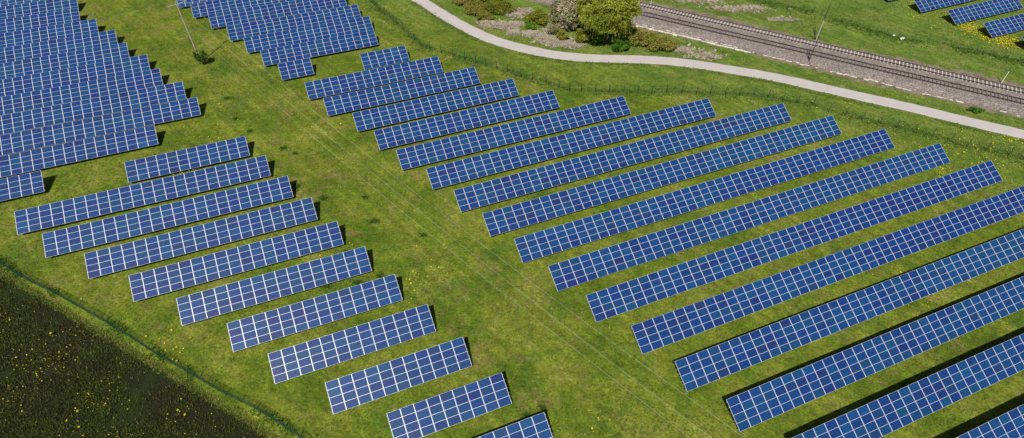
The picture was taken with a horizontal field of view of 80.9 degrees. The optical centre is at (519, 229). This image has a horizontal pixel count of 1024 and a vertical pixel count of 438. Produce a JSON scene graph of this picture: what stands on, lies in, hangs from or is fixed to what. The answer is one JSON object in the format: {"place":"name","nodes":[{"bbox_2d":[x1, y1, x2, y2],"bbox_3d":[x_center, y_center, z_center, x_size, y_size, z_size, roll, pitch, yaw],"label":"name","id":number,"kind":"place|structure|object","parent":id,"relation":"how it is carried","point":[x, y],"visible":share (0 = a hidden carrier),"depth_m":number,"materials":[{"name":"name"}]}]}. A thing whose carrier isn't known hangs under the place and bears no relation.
{"place":"outdoors","nodes":[
{"label":"outdoors","id":0,"kind":"place"},
{"bbox_2d":[0,274,277,437],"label":"field","id":1,"kind":"structure","parent":0,"point":[158,381],"depth_m":77.53,"materials":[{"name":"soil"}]},
{"bbox_2d":[0,305,244,437],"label":"wildflowers","id":2,"kind":"object","parent":1,"relation":"on","point":[83,393],"visible":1,"depth_m":76.42,"materials":[{"name":"yellow plant"}]},
{"bbox_2d":[0,269,285,437],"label":"grass tuft","id":3,"kind":"object","parent":1,"relation":"on","point":[233,411],"visible":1,"depth_m":80.41,"materials":[{"name":"green plant"}]},
{"bbox_2d":[0,0,1023,437],"bbox_3d":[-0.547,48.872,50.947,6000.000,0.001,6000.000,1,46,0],"label":"ground","id":4,"kind":"structure","parent":0,"point":[572,356],"depth_m":96.71,"materials":[{"name":"green plant"}]},
{"bbox_2d":[0,0,43,6],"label":"solar array","id":5,"kind":"object","parent":4,"relation":"on","point":[8,2],"visible":0.6,"depth_m":148.67,"materials":[{"name":"glass"}]},
{"bbox_2d":[0,170,44,200],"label":"solar array","id":6,"kind":"object","parent":4,"relation":"on","point":[17,186],"visible":1,"depth_m":101.82,"materials":[{"name":"glass"}]},
{"bbox_2d":[0,0,78,19],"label":"solar array","id":7,"kind":"object","parent":4,"relation":"on","point":[27,9],"visible":0.84,"depth_m":145.70,"materials":[{"name":"glass"}]},
{"bbox_2d":[0,8,79,33],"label":"solar array","id":8,"kind":"object","parent":4,"relation":"on","point":[38,20],"visible":0.88,"depth_m":141.40,"materials":[{"name":"glass"}]},
{"bbox_2d":[0,19,98,47],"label":"solar array","id":9,"kind":"object","parent":4,"relation":"on","point":[39,34],"visible":0.87,"depth_m":137.39,"materials":[{"name":"glass"}]},
{"bbox_2d":[0,30,117,63],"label":"solar array","id":10,"kind":"object","parent":4,"relation":"on","point":[52,47],"visible":0.92,"depth_m":133.38,"materials":[{"name":"glass"}]},
{"bbox_2d":[0,42,128,79],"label":"solar array","id":11,"kind":"object","parent":4,"relation":"on","point":[19,68],"visible":0.93,"depth_m":129.26,"materials":[{"name":"glass"}]},
{"bbox_2d":[0,54,149,96],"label":"solar array","id":12,"kind":"object","parent":4,"relation":"on","point":[61,77],"visible":0.97,"depth_m":125.38,"materials":[{"name":"glass"}]},
{"bbox_2d":[0,125,157,177],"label":"solar array","id":13,"kind":"object","parent":4,"relation":"on","point":[56,155],"visible":1,"depth_m":108.28,"materials":[{"name":"glass"}]},
{"bbox_2d":[0,68,163,114],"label":"solar array","id":14,"kind":"object","parent":4,"relation":"on","point":[21,102],"visible":0.98,"depth_m":121.32,"materials":[{"name":"glass"}]},
{"bbox_2d":[0,82,186,134],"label":"solar array","id":15,"kind":"object","parent":4,"relation":"on","point":[62,113],"visible":1,"depth_m":117.44,"materials":[{"name":"glass"}]},
{"bbox_2d":[0,97,200,155],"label":"solar array","id":16,"kind":"object","parent":4,"relation":"on","point":[82,129],"visible":1,"depth_m":113.43,"materials":[{"name":"glass"}]},
{"bbox_2d":[14,155,270,234],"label":"solar array","id":17,"kind":"object","parent":4,"relation":"on","point":[37,218],"visible":1,"depth_m":100.43,"materials":[{"name":"glass"}]},
{"bbox_2d":[0,261,303,437],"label":"fence","id":18,"kind":"object","parent":4,"relation":"on","point":[151,350],"visible":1,"depth_m":80.64,"materials":[{"name":"green paint"}]},
{"bbox_2d":[0,255,317,437],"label":"long grass","id":19,"kind":"structure","parent":4,"relation":"on","point":[15,275],"depth_m":80.78,"materials":[{"name":"green plant"}]},
{"bbox_2d":[42,176,293,257],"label":"solar array","id":20,"kind":"object","parent":4,"relation":"on","point":[90,234],"visible":1,"depth_m":96.93,"materials":[{"name":"glass"}]},
{"bbox_2d":[166,0,200,59],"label":"utility pole","id":21,"kind":"object","parent":4,"relation":"on","point":[184,23],"visible":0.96,"depth_m":125.66,"materials":[{"name":"grey wood"}]},
{"bbox_2d":[168,7,685,434],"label":"power line","id":22,"kind":"object","parent":21,"relation":"attached to","point":[457,256],"visible":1,"depth_m":82.68,"materials":[{"name":"metal"}]},
{"bbox_2d":[181,6,710,437],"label":"power line","id":23,"kind":"object","parent":21,"relation":"attached to","point":[469,251],"visible":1,"depth_m":82.02,"materials":[{"name":"metal"}]},
{"bbox_2d":[192,6,741,435],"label":"power line","id":24,"kind":"object","parent":21,"relation":"attached to","point":[487,248],"visible":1,"depth_m":85.00,"materials":[{"name":"metal"}]},
{"bbox_2d":[124,136,249,182],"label":"solar array","id":25,"kind":"object","parent":4,"relation":"on","point":[163,164],"visible":1,"depth_m":106.93,"materials":[{"name":"glass"}]},
{"bbox_2d":[177,0,212,7],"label":"solar array","id":26,"kind":"object","parent":4,"relation":"on","point":[186,3],"visible":0.72,"depth_m":149.41,"materials":[{"name":"glass"}]},
{"bbox_2d":[192,49,207,63],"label":"sapling","id":27,"kind":"object","parent":4,"relation":"on","point":[203,54],"visible":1,"depth_m":130.37,"materials":[{"name":"green plant"}]},
{"bbox_2d":[84,197,316,278],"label":"solar array","id":28,"kind":"object","parent":4,"relation":"on","point":[147,250],"visible":1,"depth_m":93.76,"materials":[{"name":"glass"}]},
{"bbox_2d":[129,221,343,301],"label":"solar array","id":29,"kind":"object","parent":4,"relation":"on","point":[178,275],"visible":1,"depth_m":90.53,"materials":[{"name":"glass"}]},
{"bbox_2d":[190,0,292,17],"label":"solar array","id":30,"kind":"object","parent":4,"relation":"on","point":[200,9],"visible":0.92,"depth_m":147.42,"materials":[{"name":"glass"}]},
{"bbox_2d":[176,246,371,325],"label":"solar array","id":31,"kind":"object","parent":4,"relation":"on","point":[206,304],"visible":1,"depth_m":87.33,"materials":[{"name":"glass"}]},
{"bbox_2d":[208,0,346,27],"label":"solar array","id":32,"kind":"object","parent":4,"relation":"on","point":[247,15],"visible":0.94,"depth_m":145.60,"materials":[{"name":"glass"}]},
{"bbox_2d":[226,4,360,40],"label":"solar array","id":33,"kind":"object","parent":4,"relation":"on","point":[273,25],"visible":0.91,"depth_m":141.87,"materials":[{"name":"glass"}]},
{"bbox_2d":[277,58,313,79],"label":"solar array","id":34,"kind":"object","parent":4,"relation":"on","point":[302,67],"visible":1,"depth_m":127.83,"materials":[{"name":"glass"}]},
{"bbox_2d":[243,16,373,52],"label":"solar array","id":35,"kind":"object","parent":4,"relation":"on","point":[298,35],"visible":0.93,"depth_m":138.05,"materials":[{"name":"glass"}]},
{"bbox_2d":[227,274,401,351],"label":"solar array","id":36,"kind":"object","parent":4,"relation":"on","point":[287,320],"visible":1,"depth_m":84.08,"materials":[{"name":"glass"}]},
{"bbox_2d":[260,30,378,65],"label":"solar array","id":37,"kind":"object","parent":4,"relation":"on","point":[303,50],"visible":1,"depth_m":133.94,"materials":[{"name":"glass"}]},
{"bbox_2d":[267,304,435,383],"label":"solar array","id":38,"kind":"object","parent":4,"relation":"on","point":[359,340],"visible":1,"depth_m":80.63,"materials":[{"name":"glass"}]},
{"bbox_2d":[305,56,442,99],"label":"solar array","id":39,"kind":"object","parent":4,"relation":"on","point":[368,78],"visible":1,"depth_m":125.66,"materials":[{"name":"glass"}]},
{"bbox_2d":[359,45,409,69],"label":"solar array","id":40,"kind":"object","parent":4,"relation":"on","point":[388,56],"visible":0.99,"depth_m":131.32,"materials":[{"name":"glass"}]},
{"bbox_2d":[325,337,471,413],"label":"solar array","id":41,"kind":"object","parent":4,"relation":"on","point":[419,370],"visible":1,"depth_m":77.40,"materials":[{"name":"glass"}]},
{"bbox_2d":[323,67,479,115],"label":"solar array","id":42,"kind":"object","parent":4,"relation":"on","point":[395,92],"visible":1,"depth_m":122.29,"materials":[{"name":"glass"}]},
{"bbox_2d":[224,95,642,437],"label":"weeds","id":43,"kind":"object","parent":4,"relation":"on","point":[380,275],"visible":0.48,"depth_m":96.56,"materials":[{"name":"green plant"}]},
{"bbox_2d":[352,78,518,130],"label":"solar array","id":44,"kind":"object","parent":4,"relation":"on","point":[429,105],"visible":1,"depth_m":119.09,"materials":[{"name":"glass"}]},
{"bbox_2d":[386,373,511,437],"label":"solar array","id":45,"kind":"object","parent":4,"relation":"on","point":[479,397],"visible":1,"depth_m":74.25,"materials":[{"name":"glass"}]},
{"bbox_2d":[450,0,473,4],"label":"hedge bush","id":46,"kind":"object","parent":4,"relation":"on","point":[463,2],"visible":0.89,"depth_m":150.96,"materials":[{"name":"green plant"}]},
{"bbox_2d":[374,90,558,149],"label":"solar array","id":47,"kind":"object","parent":4,"relation":"on","point":[401,134],"visible":1,"depth_m":115.70,"materials":[{"name":"glass"}]},
{"bbox_2d":[463,0,485,14],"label":"hedge bush","id":48,"kind":"object","parent":4,"relation":"on","point":[472,8],"visible":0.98,"depth_m":148.07,"materials":[{"name":"green plant"}]},
{"bbox_2d":[476,11,494,19],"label":"hedge bush","id":49,"kind":"object","parent":4,"relation":"on","point":[483,15],"visible":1,"depth_m":146.28,"materials":[{"name":"green plant"}]},
{"bbox_2d":[479,0,517,14],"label":"hedge bush","id":50,"kind":"object","parent":4,"relation":"on","point":[498,7],"visible":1,"depth_m":148.11,"materials":[{"name":"green plant"}]},
{"bbox_2d":[472,18,544,38],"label":"dry reeds","id":51,"kind":"object","parent":4,"relation":"on","point":[500,24],"visible":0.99,"depth_m":144.36,"materials":[{"name":"beige plant"}]},
{"bbox_2d":[396,96,630,169],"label":"solar array","id":52,"kind":"object","parent":4,"relation":"on","point":[460,145],"visible":1,"depth_m":112.93,"materials":[{"name":"glass"}]},
{"bbox_2d":[477,412,553,437],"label":"solar array","id":53,"kind":"object","parent":4,"relation":"on","point":[532,426],"visible":1,"depth_m":72.06,"materials":[{"name":"glass"}]},
{"bbox_2d":[525,21,535,28],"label":"bright bush","id":54,"kind":"object","parent":4,"relation":"on","point":[530,25],"visible":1,"depth_m":142.91,"materials":[{"name":"green plant"}]},
{"bbox_2d":[523,9,548,24],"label":"olive bush","id":55,"kind":"object","parent":4,"relation":"on","point":[538,16],"visible":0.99,"depth_m":144.67,"materials":[{"name":"green plant"}]},
{"bbox_2d":[57,1,1020,436],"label":"wildflowers","id":56,"kind":"object","parent":4,"relation":"on","point":[573,325],"visible":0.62,"depth_m":98.80,"materials":[{"name":"yellow plant"}]},
{"bbox_2d":[112,82,972,437],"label":"weeds","id":57,"kind":"object","parent":4,"relation":"on","point":[518,264],"visible":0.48,"depth_m":87.10,"materials":[{"name":"green plant"}]},
{"bbox_2d":[546,21,561,34],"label":"hawthorn bush","id":58,"kind":"object","parent":4,"relation":"on","point":[553,28],"visible":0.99,"depth_m":140.42,"materials":[{"name":"beige plant"}]},
{"bbox_2d":[527,28,585,49],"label":"dry reeds","id":59,"kind":"object","parent":4,"relation":"on","point":[552,39],"visible":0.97,"depth_m":139.65,"materials":[{"name":"beige plant"}]},
{"bbox_2d":[556,29,568,39],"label":"reed bush","id":60,"kind":"object","parent":4,"relation":"on","point":[562,35],"visible":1,"depth_m":139.31,"materials":[{"name":"green plant"}]},
{"bbox_2d":[548,0,581,30],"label":"hawthorn bush","id":61,"kind":"object","parent":4,"relation":"on","point":[565,15],"visible":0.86,"depth_m":139.57,"materials":[{"name":"beige plant"}]},
{"bbox_2d":[426,98,715,188],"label":"solar array","id":62,"kind":"object","parent":4,"relation":"on","point":[474,167],"visible":1,"depth_m":110.74,"materials":[{"name":"glass"}]},
{"bbox_2d":[574,28,590,42],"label":"young bush","id":63,"kind":"object","parent":4,"relation":"on","point":[582,34],"visible":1,"depth_m":138.18,"materials":[{"name":"green plant"}]},
{"bbox_2d":[146,1,1023,431],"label":"wildflowers","id":64,"kind":"object","parent":4,"relation":"on","point":[816,107],"visible":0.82,"depth_m":123.02,"materials":[{"name":"yellow plant"}]},
{"bbox_2d":[587,27,605,44],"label":"ivy bush","id":65,"kind":"object","parent":4,"relation":"on","point":[596,38],"visible":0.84,"depth_m":137.59,"materials":[{"name":"green plant"}]},
{"bbox_2d":[575,0,643,43],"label":"willow tree","id":66,"kind":"object","parent":4,"relation":"on","point":[605,16],"visible":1,"depth_m":130.44,"materials":[{"name":"green plant"}]},
{"bbox_2d":[611,38,631,51],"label":"ivy bush","id":67,"kind":"object","parent":4,"relation":"on","point":[620,44],"visible":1,"depth_m":135.96,"materials":[{"name":"green plant"}]},
{"bbox_2d":[453,103,791,211],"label":"solar array","id":68,"kind":"object","parent":4,"relation":"on","point":[520,184],"visible":1,"depth_m":108.04,"materials":[{"name":"glass"}]},
{"bbox_2d":[626,29,658,45],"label":"bush","id":69,"kind":"object","parent":4,"relation":"on","point":[643,36],"visible":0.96,"depth_m":137.50,"materials":[{"name":"yellow plant"}]},
{"bbox_2d":[482,116,841,235],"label":"solar array","id":70,"kind":"object","parent":4,"relation":"on","point":[529,212],"visible":1,"depth_m":104.58,"materials":[{"name":"glass"}]},
{"bbox_2d":[647,34,679,50],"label":"reddish bush","id":71,"kind":"object","parent":4,"relation":"on","point":[658,42],"visible":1,"depth_m":136.13,"materials":[{"name":"yellow plant"}]},
{"bbox_2d":[370,0,1023,156],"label":"fence","id":72,"kind":"object","parent":4,"relation":"on","point":[396,22],"visible":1,"depth_m":124.38,"materials":[{"name":"green paint"}]},
{"bbox_2d":[673,43,727,60],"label":"dry reeds","id":73,"kind":"object","parent":4,"relation":"on","point":[688,51],"visible":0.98,"depth_m":136.54,"materials":[{"name":"beige plant"}]},
{"bbox_2d":[514,129,894,262],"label":"solar array","id":74,"kind":"object","parent":4,"relation":"on","point":[546,242],"visible":1,"depth_m":101.08,"materials":[{"name":"glass"}]},
{"bbox_2d":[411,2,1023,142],"bbox_3d":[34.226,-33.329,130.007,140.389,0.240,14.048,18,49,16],"label":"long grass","id":75,"kind":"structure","parent":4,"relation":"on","point":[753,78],"depth_m":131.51,"materials":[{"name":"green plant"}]},
{"bbox_2d":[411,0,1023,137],"bbox_3d":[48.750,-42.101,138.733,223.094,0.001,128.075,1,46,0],"label":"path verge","id":76,"kind":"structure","parent":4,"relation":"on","point":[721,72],"depth_m":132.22,"materials":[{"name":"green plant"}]},
{"bbox_2d":[672,0,799,21],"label":"dry reeds","id":77,"kind":"object","parent":4,"relation":"on","point":[734,8],"visible":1,"depth_m":152.01,"materials":[{"name":"beige plant"}]},
{"bbox_2d":[548,143,949,290],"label":"solar array","id":78,"kind":"object","parent":4,"relation":"on","point":[575,271],"visible":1,"depth_m":97.59,"materials":[{"name":"glass"}]},
{"bbox_2d":[525,0,1023,118],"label":"railway bed","id":79,"kind":"object","parent":4,"relation":"on","point":[907,82],"visible":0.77,"depth_m":134.27,"materials":[{"name":"grey gravel"}]},
{"bbox_2d":[633,22,1019,116],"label":"stone edging","id":80,"kind":"object","parent":79,"relation":"on","point":[710,42],"visible":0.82,"depth_m":137.81,"materials":[{"name":"stone"}]},
{"bbox_2d":[638,2,1023,93],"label":"railway track","id":81,"kind":"structure","parent":79,"relation":"on","point":[922,69],"depth_m":136.76,"materials":[{"name":"metal"}]},
{"bbox_2d":[639,11,1023,104],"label":"railway track","id":82,"kind":"structure","parent":79,"relation":"on","point":[928,81],"depth_m":133.69,"materials":[{"name":"metal"}]},
{"bbox_2d":[586,160,1002,321],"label":"solar array","id":83,"kind":"object","parent":4,"relation":"on","point":[612,301],"visible":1,"depth_m":93.92,"materials":[{"name":"glass"}]},
{"bbox_2d":[808,29,821,61],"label":"track pole","id":84,"kind":"object","parent":4,"relation":"on","point":[813,48],"visible":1,"depth_m":132.34,"materials":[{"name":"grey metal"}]},
{"bbox_2d":[814,5,829,40],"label":"track pole","id":85,"kind":"object","parent":4,"relation":"on","point":[820,27],"visible":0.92,"depth_m":139.13,"materials":[{"name":"metal"}]},
{"bbox_2d":[631,186,1023,353],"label":"solar array","id":86,"kind":"object","parent":4,"relation":"on","point":[660,331],"visible":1,"depth_m":89.78,"materials":[{"name":"glass"}]},
{"bbox_2d":[675,229,1023,391],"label":"solar array","id":87,"kind":"object","parent":4,"relation":"on","point":[711,364],"visible":1,"depth_m":84.77,"materials":[{"name":"glass"}]},
{"bbox_2d":[726,276,1023,431],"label":"solar array","id":88,"kind":"object","parent":4,"relation":"on","point":[778,396],"visible":1,"depth_m":79.89,"materials":[{"name":"glass"}]},
{"bbox_2d":[752,0,1023,61],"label":"fence","id":89,"kind":"object","parent":4,"relation":"on","point":[892,30],"visible":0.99,"depth_m":142.19,"materials":[{"name":"metal"}]},
{"bbox_2d":[792,333,1023,437],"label":"solar array","id":90,"kind":"object","parent":4,"relation":"on","point":[902,407],"visible":1,"depth_m":75.95,"materials":[{"name":"glass"}]},
{"bbox_2d":[914,0,972,11],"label":"solar array","id":91,"kind":"object","parent":4,"relation":"on","point":[925,5],"visible":1,"depth_m":151.64,"materials":[{"name":"glass"}]},
{"bbox_2d":[967,106,985,113],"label":"verge bush","id":92,"kind":"object","parent":4,"relation":"on","point":[976,110],"visible":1,"depth_m":121.22,"materials":[{"name":"green plant"}]},
{"bbox_2d":[948,0,1022,23],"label":"solar array","id":93,"kind":"object","parent":4,"relation":"on","point":[975,11],"visible":1,"depth_m":149.02,"materials":[{"name":"glass"}]},
{"bbox_2d":[956,404,1023,437],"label":"solar array","id":94,"kind":"object","parent":4,"relation":"on","point":[1009,424],"visible":1,"depth_m":72.74,"materials":[{"name":"glass"}]},
{"bbox_2d":[983,13,1023,36],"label":"solar array","id":95,"kind":"object","parent":4,"relation":"on","point":[1007,25],"visible":1,"depth_m":143.44,"materials":[{"name":"glass"}]},
{"bbox_2d":[505,7,532,18],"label":"dry reeds","id":96,"kind":"object","parent":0,"point":[519,13],"visible":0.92,"depth_m":149.26,"materials":[{"name":"beige plant"}]},
{"bbox_2d":[363,0,1023,165],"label":"long grass","id":97,"kind":"structure","parent":0,"point":[737,95],"depth_m":124.87,"materials":[{"name":"green plant"}]},
{"bbox_2d":[412,0,1023,138],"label":"path","id":98,"kind":"structure","parent":0,"point":[449,18],"depth_m":132.23,"materials":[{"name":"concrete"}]},
{"bbox_2d":[750,0,1023,66],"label":"long grass","id":99,"kind":"structure","parent":0,"point":[773,5],"depth_m":143.19,"materials":[{"name":"green plant"}]}
]}

